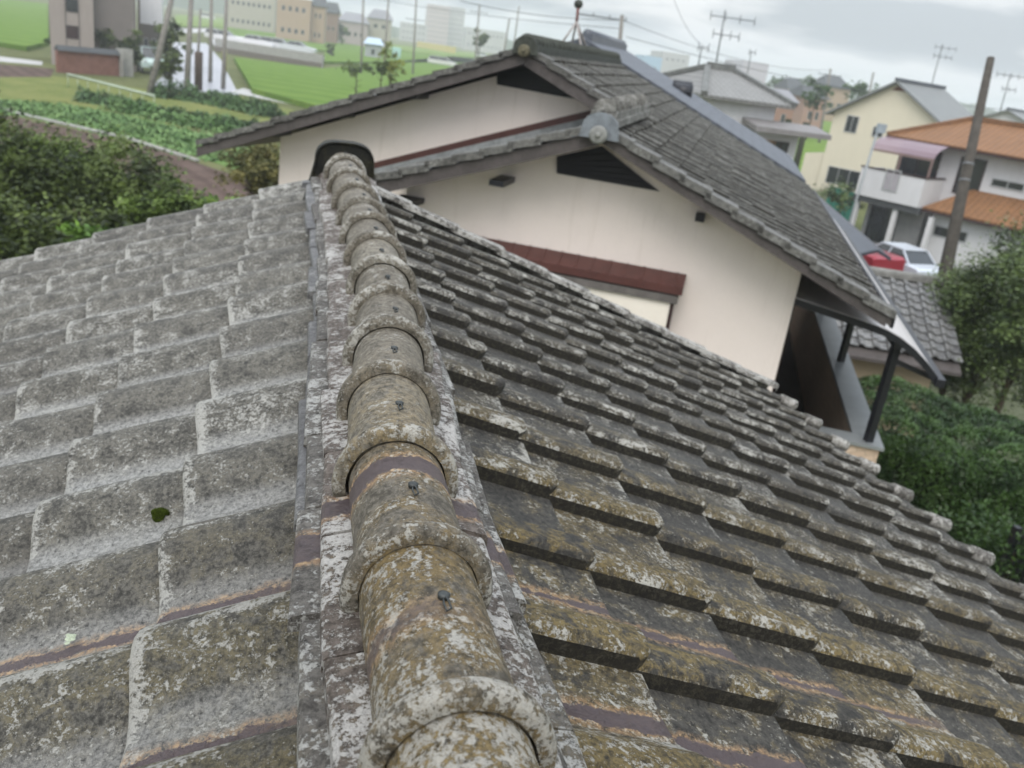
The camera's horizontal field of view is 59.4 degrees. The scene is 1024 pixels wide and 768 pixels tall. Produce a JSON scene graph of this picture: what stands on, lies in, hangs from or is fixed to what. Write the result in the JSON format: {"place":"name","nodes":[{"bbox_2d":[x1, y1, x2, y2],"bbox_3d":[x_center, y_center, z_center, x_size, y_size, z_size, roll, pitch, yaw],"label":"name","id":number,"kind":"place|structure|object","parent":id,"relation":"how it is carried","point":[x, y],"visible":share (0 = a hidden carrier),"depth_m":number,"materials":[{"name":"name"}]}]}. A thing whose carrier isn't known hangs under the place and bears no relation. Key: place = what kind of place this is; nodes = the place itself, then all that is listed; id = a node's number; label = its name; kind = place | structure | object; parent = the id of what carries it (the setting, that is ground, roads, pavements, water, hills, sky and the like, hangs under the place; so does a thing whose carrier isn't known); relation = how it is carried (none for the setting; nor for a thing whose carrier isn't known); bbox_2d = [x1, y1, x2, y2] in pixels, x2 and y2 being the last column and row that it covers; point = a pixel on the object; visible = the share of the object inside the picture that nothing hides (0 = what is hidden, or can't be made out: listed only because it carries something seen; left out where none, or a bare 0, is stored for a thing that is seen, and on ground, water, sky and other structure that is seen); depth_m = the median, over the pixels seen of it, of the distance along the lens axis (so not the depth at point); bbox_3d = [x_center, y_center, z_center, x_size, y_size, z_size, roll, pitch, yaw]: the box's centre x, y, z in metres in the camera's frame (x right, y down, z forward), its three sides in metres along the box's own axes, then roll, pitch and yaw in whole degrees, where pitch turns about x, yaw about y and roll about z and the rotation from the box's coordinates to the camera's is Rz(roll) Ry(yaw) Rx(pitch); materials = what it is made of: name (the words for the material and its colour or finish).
{"place":"outdoors","nodes":[
{"label":"outdoors","id":0,"kind":"place"},
{"bbox_2d":[0,64,53,76],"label":"soil","id":1,"kind":"structure","parent":0,"point":[14,71],"depth_m":70.76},
{"bbox_2d":[54,45,119,75],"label":"boundary wall","id":2,"kind":"structure","parent":0,"point":[83,60],"depth_m":75.25,"materials":[{"name":"red brick"}]},
{"bbox_2d":[1,116,255,217],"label":"soil","id":3,"kind":"structure","parent":0,"point":[201,176],"depth_m":39.65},
{"bbox_2d":[211,142,279,197],"bbox_3d":[-6.928,-4.808,24.373,2.150,3.897,2.141,19,23,27],"label":"shrub","id":4,"kind":"object","parent":3,"relation":"on","point":[257,168],"visible":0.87,"depth_m":23.69,"materials":[{"name":"green plant"}]},
{"bbox_2d":[0,76,293,131],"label":"grass","id":5,"kind":"structure","parent":0,"point":[54,89],"depth_m":62.45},
{"bbox_2d":[67,73,154,101],"bbox_3d":[-27.411,-19.933,61.049,11.082,0.978,0.180,22,25,33],"label":"garden rail","id":6,"kind":"object","parent":5,"relation":"on","point":[113,85],"visible":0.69,"depth_m":60.81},
{"bbox_2d":[71,84,165,112],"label":"vegetable rows","id":7,"kind":"object","parent":5,"relation":"on","point":[87,95],"visible":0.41,"depth_m":57.26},
{"bbox_2d":[146,0,173,95],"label":"utility pole","id":8,"kind":"object","parent":5,"relation":"on","point":[156,64],"visible":0.82,"depth_m":65.83,"materials":[{"name":"concrete"}]},
{"bbox_2d":[97,96,236,132],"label":"vegetable rows","id":9,"kind":"object","parent":5,"relation":"on","point":[213,124],"visible":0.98,"depth_m":53.73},
{"bbox_2d":[184,0,193,89],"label":"utility pole","id":10,"kind":"object","parent":5,"relation":"on","point":[187,74],"visible":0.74,"depth_m":71.83,"materials":[{"name":"concrete"}]},
{"bbox_2d":[154,105,259,127],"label":"vegetable rows","id":11,"kind":"object","parent":5,"relation":"on","point":[233,120],"visible":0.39,"depth_m":54.73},
{"bbox_2d":[149,78,285,117],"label":"hedge","id":12,"kind":"object","parent":5,"relation":"on","point":[237,102],"visible":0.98,"depth_m":65.73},
{"bbox_2d":[137,0,160,46],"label":"dark grey house","id":13,"kind":"structure","parent":0,"point":[149,33],"depth_m":91.57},
{"bbox_2d":[140,0,162,24],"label":"white bay","id":14,"kind":"object","parent":13,"relation":"attached to","point":[151,11],"visible":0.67,"depth_m":88.91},
{"bbox_2d":[155,42,238,94],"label":"road","id":15,"kind":"structure","parent":0,"point":[215,83],"depth_m":93.67,"materials":[{"name":"asphalt"}]},
{"bbox_2d":[137,45,166,74],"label":"parked van","id":16,"kind":"object","parent":15,"relation":"on","point":[146,51],"visible":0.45,"depth_m":83.79,"materials":[{"name":"paint"}]},
{"bbox_2d":[149,17,193,82],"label":"garden tree","id":17,"kind":"object","parent":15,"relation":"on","point":[173,35],"visible":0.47,"depth_m":77.62,"materials":[{"name":"green plant"}]},
{"bbox_2d":[194,51,202,90],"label":"brown post","id":18,"kind":"object","parent":15,"relation":"on","point":[198,69],"visible":0.89,"depth_m":74.97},
{"bbox_2d":[208,0,212,81],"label":"utility pole","id":19,"kind":"object","parent":15,"relation":"on","point":[210,64],"visible":1,"depth_m":84.86,"materials":[{"name":"concrete"}]},
{"bbox_2d":[221,0,227,88],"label":"utility pole","id":20,"kind":"object","parent":15,"relation":"on","point":[223,72],"visible":0.96,"depth_m":79.86,"materials":[{"name":"concrete"}]},
{"bbox_2d":[399,22,427,42],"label":"distant building","id":21,"kind":"structure","parent":0,"point":[406,32],"depth_m":703.43,"materials":[{"name":"concrete"}]},
{"bbox_2d":[0,0,867,231],"bbox_3d":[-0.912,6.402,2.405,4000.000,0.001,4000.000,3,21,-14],"label":"ground","id":22,"kind":"structure","parent":0,"point":[138,79],"depth_m":84.07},
{"bbox_2d":[0,0,48,50],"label":"rice paddy","id":23,"kind":"structure","parent":22,"relation":"on","point":[23,25],"depth_m":130.04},
{"bbox_2d":[0,90,93,238],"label":"shrub","id":24,"kind":"object","parent":22,"relation":"on","point":[15,173],"visible":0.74,"depth_m":13.66,"materials":[{"name":"green plant"}]},
{"bbox_2d":[0,185,117,259],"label":"shrub","id":25,"kind":"object","parent":22,"relation":"on","point":[30,234],"visible":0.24,"depth_m":10.71,"materials":[{"name":"green plant"}]},
{"bbox_2d":[0,115,141,237],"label":"shrub","id":26,"kind":"object","parent":22,"relation":"on","point":[37,137],"visible":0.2,"depth_m":14.46,"materials":[{"name":"green plant"}]},
{"bbox_2d":[56,220,112,242],"bbox_3d":[-5.143,0.198,10.917,0.656,4.465,0.831,8,20,1],"label":"shrub","id":27,"kind":"object","parent":22,"relation":"on","point":[78,232],"visible":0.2,"depth_m":10.05,"materials":[{"name":"green plant"}]},
{"bbox_2d":[49,0,136,72],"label":"greige house","id":28,"kind":"structure","parent":22,"relation":"on","point":[77,23],"depth_m":80.30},
{"bbox_2d":[3,108,199,161],"bbox_3d":[-22.266,-13.208,46.361,18.839,0.173,1.007,19,23,27],"label":"garden edging","id":29,"kind":"object","parent":22,"relation":"on","point":[113,134],"visible":0.74,"depth_m":45.71,"materials":[{"name":"concrete"}]},
{"bbox_2d":[94,27,118,48],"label":"garden tree","id":30,"kind":"object","parent":22,"relation":"on","point":[106,38],"visible":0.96,"depth_m":81.70,"materials":[{"name":"green plant"}]},
{"bbox_2d":[53,200,172,244],"bbox_3d":[-5.001,-0.045,11.516,1.804,4.541,1.650,3,21,-14],"label":"shrub","id":31,"kind":"object","parent":22,"relation":"on","point":[118,221],"visible":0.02,"depth_m":10.75,"materials":[{"name":"green plant"}]},
{"bbox_2d":[31,129,208,226],"bbox_3d":[-6.305,-1.626,14.555,2.621,5.006,2.395,3,21,-14],"label":"shrub","id":32,"kind":"object","parent":22,"relation":"on","point":[115,178],"visible":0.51,"depth_m":13.56,"materials":[{"name":"green plant"}]},
{"bbox_2d":[4,104,237,168],"bbox_3d":[-18.714,-13.142,47.623,24.100,0.001,8.805,17,22,22],"label":"garden bed","id":33,"kind":"object","parent":22,"relation":"on","point":[221,163],"visible":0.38,"depth_m":46.98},
{"bbox_2d":[0,99,278,161],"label":"vegetable rows","id":34,"kind":"object","parent":33,"relation":"on","point":[164,133],"visible":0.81,"depth_m":48.63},
{"bbox_2d":[121,48,132,76],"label":"gate pillar","id":35,"kind":"structure","parent":22,"relation":"on","point":[127,62],"depth_m":78.42,"materials":[{"name":"concrete"}]},
{"bbox_2d":[114,29,144,64],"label":"garden tree","id":36,"kind":"object","parent":22,"relation":"on","point":[127,42],"visible":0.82,"depth_m":79.63,"materials":[{"name":"green plant"}]},
{"bbox_2d":[113,165,214,223],"bbox_3d":[-5.134,-0.892,13.468,1.624,4.719,1.626,13,21,12],"label":"shrub","id":37,"kind":"object","parent":22,"relation":"on","point":[165,201],"visible":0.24,"depth_m":12.63,"materials":[{"name":"green plant"}]},
{"bbox_2d":[148,50,184,89],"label":"garden tree","id":38,"kind":"object","parent":22,"relation":"on","point":[168,66],"visible":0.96,"depth_m":71.61,"materials":[{"name":"green plant"}]},
{"bbox_2d":[175,15,246,29],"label":"rice paddy","id":39,"kind":"structure","parent":22,"relation":"on","point":[218,23],"depth_m":310.36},
{"bbox_2d":[227,0,276,32],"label":"distant building","id":40,"kind":"structure","parent":22,"relation":"on","point":[257,15],"depth_m":303.00,"materials":[{"name":"concrete"}]},
{"bbox_2d":[213,36,324,57],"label":"car park","id":41,"kind":"structure","parent":22,"relation":"on","point":[242,37],"depth_m":175.47,"materials":[{"name":"asphalt"}]},
{"bbox_2d":[204,28,237,40],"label":"distant car","id":42,"kind":"object","parent":41,"relation":"on","point":[217,33],"visible":0.32,"depth_m":180.16,"materials":[{"name":"paint"}]},
{"bbox_2d":[237,34,273,46],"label":"distant car","id":43,"kind":"object","parent":41,"relation":"on","point":[254,39],"visible":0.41,"depth_m":176.26,"materials":[{"name":"paint"}]},
{"bbox_2d":[279,40,316,52],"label":"distant car","id":44,"kind":"object","parent":41,"relation":"on","point":[296,45],"visible":0.56,"depth_m":176.21,"materials":[{"name":"paint"}]},
{"bbox_2d":[214,38,323,67],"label":"concrete wall","id":45,"kind":"structure","parent":22,"relation":"on","point":[288,56],"depth_m":137.66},
{"bbox_2d":[276,0,311,41],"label":"distant building","id":46,"kind":"structure","parent":22,"relation":"on","point":[293,19],"depth_m":252.49,"materials":[{"name":"concrete"}]},
{"bbox_2d":[310,0,328,43],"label":"distant building","id":47,"kind":"structure","parent":22,"relation":"on","point":[318,20],"depth_m":256.90,"materials":[{"name":"concrete"}]},
{"bbox_2d":[325,2,340,43],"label":"distant building","id":48,"kind":"structure","parent":22,"relation":"on","point":[333,15],"depth_m":281.77,"materials":[{"name":"concrete"}]},
{"bbox_2d":[219,29,474,63],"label":"rice paddy","id":49,"kind":"structure","parent":22,"relation":"on","point":[343,52],"depth_m":234.17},
{"bbox_2d":[363,37,383,57],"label":"field hut","id":50,"kind":"object","parent":49,"relation":"on","point":[373,47],"visible":0.94,"depth_m":204.87,"materials":[{"name":"metal"}]},
{"bbox_2d":[338,12,369,45],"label":"distant building","id":51,"kind":"structure","parent":22,"relation":"on","point":[352,21],"depth_m":302.01,"materials":[{"name":"concrete"}]},
{"bbox_2d":[335,59,373,93],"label":"distant tree","id":52,"kind":"object","parent":22,"relation":"on","point":[353,69],"visible":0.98,"depth_m":79.50,"materials":[{"name":"green plant"}]},
{"bbox_2d":[234,55,481,108],"bbox_3d":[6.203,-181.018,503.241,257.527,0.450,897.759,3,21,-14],"label":"rice paddy","id":53,"kind":"structure","parent":22,"relation":"on","point":[307,87],"depth_m":102.31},
{"bbox_2d":[367,9,392,48],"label":"distant building","id":54,"kind":"structure","parent":22,"relation":"on","point":[377,22],"depth_m":311.55,"materials":[{"name":"concrete"}]},
{"bbox_2d":[370,58,393,86],"bbox_3d":[-8.896,-19.317,60.595,1.750,5.047,1.252,3,21,-14],"label":"distant tree","id":55,"kind":"object","parent":22,"relation":"on","point":[382,69],"visible":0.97,"depth_m":59.93,"materials":[{"name":"green plant"}]},
{"bbox_2d":[376,41,405,85],"bbox_3d":[-8.587,-20.615,62.509,2.250,6.205,1.754,18,23,25],"label":"distant tree","id":56,"kind":"object","parent":22,"relation":"on","point":[393,66],"visible":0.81,"depth_m":61.69,"materials":[{"name":"green plant"}]},
{"bbox_2d":[417,41,455,52],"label":"yellow wall","id":57,"kind":"structure","parent":22,"relation":"on","point":[438,47],"depth_m":433.54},
{"bbox_2d":[390,44,487,55],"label":"rice paddy","id":58,"kind":"structure","parent":22,"relation":"on","point":[421,50],"depth_m":388.11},
{"bbox_2d":[136,0,996,114],"bbox_3d":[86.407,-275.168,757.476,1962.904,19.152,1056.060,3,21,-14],"label":"wood","id":59,"kind":"object","parent":22,"relation":"on","point":[218,6],"visible":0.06,"depth_m":804.09,"materials":[{"name":"green plant"}]},
{"bbox_2d":[196,33,945,462],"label":"gabled house","id":60,"kind":"structure","parent":22,"relation":"on","point":[606,175],"depth_m":8.15,"materials":[{"name":"tile"}]},
{"bbox_2d":[562,0,586,45],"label":"roof antenna mount","id":61,"kind":"object","parent":60,"relation":"on","point":[578,4],"visible":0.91,"depth_m":12.19,"materials":[{"name":"metal"}]},
{"bbox_2d":[773,88,798,121],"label":"distant building","id":62,"kind":"structure","parent":22,"relation":"on","point":[782,115],"depth_m":130.96,"materials":[{"name":"concrete"}]},
{"bbox_2d":[772,77,802,89],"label":"distant building","id":63,"kind":"structure","parent":22,"relation":"on","point":[786,83],"depth_m":192.25,"materials":[{"name":"metal"}]},
{"bbox_2d":[789,85,830,127],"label":"distant building","id":64,"kind":"structure","parent":22,"relation":"on","point":[801,113],"depth_m":151.59,"materials":[{"name":"concrete"}]},
{"bbox_2d":[794,121,831,171],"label":"rice paddy","id":65,"kind":"structure","parent":22,"relation":"on","point":[812,145],"depth_m":112.79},
{"bbox_2d":[801,78,835,139],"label":"distant tree","id":66,"kind":"object","parent":22,"relation":"on","point":[811,98],"visible":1,"depth_m":119.76,"materials":[{"name":"green plant"}]},
{"bbox_2d":[813,75,851,121],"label":"distant building","id":67,"kind":"structure","parent":22,"relation":"on","point":[838,99],"depth_m":211.52,"materials":[{"name":"concrete"}]},
{"bbox_2d":[842,80,879,99],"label":"distant tree","id":68,"kind":"object","parent":22,"relation":"on","point":[862,86],"visible":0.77,"depth_m":149.04,"materials":[{"name":"green plant"}]},
{"bbox_2d":[816,191,1023,463],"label":"yard","id":69,"kind":"structure","parent":22,"relation":"on","point":[1017,411],"depth_m":23.18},
{"bbox_2d":[663,61,831,159],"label":"grey hip roof house","id":70,"kind":"structure","parent":69,"relation":"on","point":[751,103],"depth_m":41.48,"materials":[{"name":"tile"}]},
{"bbox_2d":[710,10,755,62],"bbox_3d":[10.714,-17.000,44.412,2.260,2.686,0.700,7,20,-3],"label":"tv antenna","id":71,"kind":"object","parent":70,"relation":"on","point":[730,35],"visible":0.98,"depth_m":44.17,"materials":[{"name":"metal"}]},
{"bbox_2d":[812,176,865,214],"bbox_3d":[16.829,-9.184,46.310,3.278,3.007,3.235,-11,27,-41],"label":"distant tree","id":72,"kind":"object","parent":69,"relation":"on","point":[841,198],"visible":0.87,"depth_m":45.88,"materials":[{"name":"green plant"}]},
{"bbox_2d":[826,187,854,220],"bbox_3d":[18.634,-10.156,51.164,0.033,1.900,2.412,0,22,-20],"label":"green net","id":73,"kind":"object","parent":69,"relation":"on","point":[846,216],"visible":0.14,"depth_m":50.78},
{"bbox_2d":[820,197,890,260],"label":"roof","id":74,"kind":"structure","parent":69,"relation":"on","point":[864,244],"depth_m":23.40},
{"bbox_2d":[849,123,886,222],"bbox_3d":[16.023,-8.975,41.360,0.407,5.883,1.922,22,25,34],"label":"meter pole","id":75,"kind":"object","parent":69,"relation":"on","point":[881,128],"visible":0.78,"depth_m":41.09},
{"bbox_2d":[863,251,905,270],"bbox_3d":[13.549,-5.082,36.176,1.727,1.550,4.300,-1,22,-24],"label":"parked car","id":76,"kind":"object","parent":69,"relation":"on","point":[896,262],"visible":0.07,"depth_m":34.25,"materials":[{"name":"paint"}]},
{"bbox_2d":[801,77,973,192],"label":"pale yellow house","id":77,"kind":"structure","parent":69,"relation":"on","point":[899,103],"depth_m":62.48,"materials":[{"name":"paint"}]},
{"bbox_2d":[825,165,859,187],"bbox_3d":[23.669,-14.795,64.210,0.050,1.200,2.600,-10,27,-40],"label":"window","id":78,"kind":"structure","parent":77,"relation":"in","point":[833,173],"depth_m":64.22,"materials":[{"name":"glass"}]},
{"bbox_2d":[843,115,859,133],"bbox_3d":[23.912,-18.289,63.200,0.050,1.150,0.950,-10,27,-40],"label":"window","id":79,"kind":"structure","parent":77,"relation":"in","point":[851,124],"depth_m":63.21,"materials":[{"name":"glass"}]},
{"bbox_2d":[835,266,962,436],"bbox_3d":[6.730,-0.501,18.243,3.230,3.790,3.650,10,20,5],"label":"annex","id":80,"kind":"object","parent":69,"relation":"on","point":[935,334],"visible":0.31,"depth_m":16.77,"materials":[{"name":"tile"}]},
{"bbox_2d":[876,242,938,275],"bbox_3d":[15.767,-5.080,37.125,1.727,1.470,4.300,-1,22,-24],"label":"parked car","id":81,"kind":"object","parent":69,"relation":"on","point":[918,260],"visible":0.21,"depth_m":35.96,"materials":[{"name":"paint"}]},
{"bbox_2d":[921,236,1006,432],"bbox_3d":[8.694,-0.581,17.856,2.120,4.739,2.107,3,21,-14],"label":"tree","id":82,"kind":"object","parent":69,"relation":"on","point":[956,321],"visible":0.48,"depth_m":17.20,"materials":[{"name":"green plant"}]},
{"bbox_2d":[937,56,994,280],"bbox_3d":[11.885,-4.327,23.951,0.419,8.424,3.444,12,21,12],"label":"utility pole","id":83,"kind":"object","parent":69,"relation":"on","point":[955,225],"visible":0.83,"depth_m":23.89,"materials":[{"name":"wood"}]},
{"bbox_2d":[943,207,1023,442],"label":"tree","id":84,"kind":"object","parent":69,"relation":"on","point":[970,381],"visible":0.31,"depth_m":16.80,"materials":[{"name":"green plant"}]},
{"bbox_2d":[958,199,1023,454],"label":"tree","id":85,"kind":"object","parent":69,"relation":"on","point":[1008,331],"visible":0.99,"depth_m":15.97,"materials":[{"name":"green plant"}]},
{"bbox_2d":[851,116,1023,279],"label":"orange roof house","id":86,"kind":"structure","parent":22,"relation":"on","point":[909,202],"depth_m":42.45,"materials":[{"name":"paint"}]},
{"bbox_2d":[864,204,900,242],"bbox_3d":[18.484,-8.105,44.788,0.050,2.100,1.500,-10,27,-40],"label":"window","id":87,"kind":"structure","parent":86,"relation":"in","point":[879,217],"depth_m":44.96,"materials":[{"name":"grey glass"}]},
{"bbox_2d":[882,168,901,191],"bbox_3d":[18.163,-9.743,42.952,0.050,1.000,0.750,-10,27,-40],"label":"window","id":88,"kind":"structure","parent":86,"relation":"in","point":[891,180],"depth_m":42.96,"materials":[{"name":"glass"}]},
{"bbox_2d":[868,136,947,177],"bbox_3d":[19.205,-11.019,43.244,1.920,1.602,3.193,-10,27,-40],"label":"balcony canopy","id":89,"kind":"object","parent":86,"relation":"attached to","point":[916,149],"visible":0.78,"depth_m":42.66,"materials":[{"name":"pink"}]},
{"bbox_2d":[895,152,942,177],"bbox_3d":[19.865,-10.659,44.030,0.050,1.700,2.100,-10,27,-40],"label":"window","id":90,"kind":"structure","parent":86,"relation":"in","point":[908,165],"depth_m":43.98,"materials":[{"name":"grey glass"}]},
{"bbox_2d":[932,225,968,242],"bbox_3d":[20.495,-7.029,41.999,0.050,0.500,1.600,-10,27,-40],"label":"window","id":91,"kind":"structure","parent":86,"relation":"in","point":[940,231],"depth_m":42.20,"materials":[{"name":"glass"}]},
{"bbox_2d":[952,156,987,192],"bbox_3d":[21.526,-9.753,42.248,0.050,1.700,1.200,-10,27,-40],"label":"window","id":92,"kind":"structure","parent":86,"relation":"in","point":[979,167],"depth_m":42.03,"materials":[{"name":"grey glass"}]},
{"bbox_2d":[990,178,1023,191],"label":"window","id":93,"kind":"structure","parent":86,"relation":"in","point":[1000,183],"depth_m":41.04,"materials":[{"name":"glass"}]},
{"bbox_2d":[857,374,1023,582],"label":"hedge","id":94,"kind":"object","parent":22,"relation":"on","point":[926,468],"visible":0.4,"depth_m":10.94,"materials":[{"name":"green plant"}]},
{"bbox_2d":[924,500,1023,582],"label":"shrub","id":95,"kind":"object","parent":22,"relation":"on","point":[964,539],"visible":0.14,"depth_m":10.25,"materials":[{"name":"green plant"}]},
{"bbox_2d":[943,498,1023,583],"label":"shrub","id":96,"kind":"object","parent":22,"relation":"on","point":[998,531],"visible":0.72,"depth_m":9.62,"materials":[{"name":"green plant"}]},
{"bbox_2d":[983,107,1023,122],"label":"grey roof house","id":97,"kind":"structure","parent":22,"relation":"on","point":[1012,114],"depth_m":80.61,"materials":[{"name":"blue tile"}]},
{"bbox_2d":[996,525,1023,582],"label":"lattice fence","id":98,"kind":"object","parent":22,"relation":"on","point":[1012,540],"visible":0.2,"depth_m":9.36,"materials":[{"name":"metal"}]},
{"bbox_2d":[425,4,449,44],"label":"distant building","id":99,"kind":"structure","parent":0,"point":[436,21],"depth_m":806.25,"materials":[{"name":"concrete"}]},
{"bbox_2d":[446,6,465,46],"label":"distant building","id":100,"kind":"structure","parent":0,"point":[455,27],"depth_m":826.30,"materials":[{"name":"concrete"}]},
{"bbox_2d":[461,27,505,53],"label":"distant building","id":101,"kind":"structure","parent":0,"point":[495,43],"depth_m":705.03,"materials":[{"name":"concrete"}]},
{"bbox_2d":[0,140,1023,767],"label":"tiled house","id":102,"kind":"structure","parent":0,"point":[426,488],"depth_m":1.72,"materials":[{"name":"tile"}]},
{"bbox_2d":[150,507,170,521],"bbox_3d":[-0.625,0.232,1.613,0.046,0.021,0.033,3,21,-14],"label":"moss clump","id":103,"kind":"object","parent":102,"relation":"on","point":[160,513],"visible":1,"depth_m":1.60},
{"bbox_2d":[635,54,661,71],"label":"distant building","id":104,"kind":"structure","parent":0,"point":[654,62],"depth_m":501.69,"materials":[{"name":"metal"}]},
{"bbox_2d":[311,0,1023,111],"label":"sky","id":105,"kind":"structure","parent":0,"point":[855,39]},
{"bbox_2d":[650,50,689,72],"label":"distant building","id":106,"kind":"structure","parent":0,"point":[673,61],"depth_m":603.00,"materials":[{"name":"concrete"}]},
{"bbox_2d":[568,29,805,182],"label":"blue roof house","id":107,"kind":"structure","parent":0,"point":[680,91],"depth_m":17.58,"materials":[{"name":"metal"}]},
{"bbox_2d":[725,59,768,83],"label":"distant building","id":108,"kind":"structure","parent":0,"point":[760,76],"depth_m":422.22,"materials":[{"name":"metal"}]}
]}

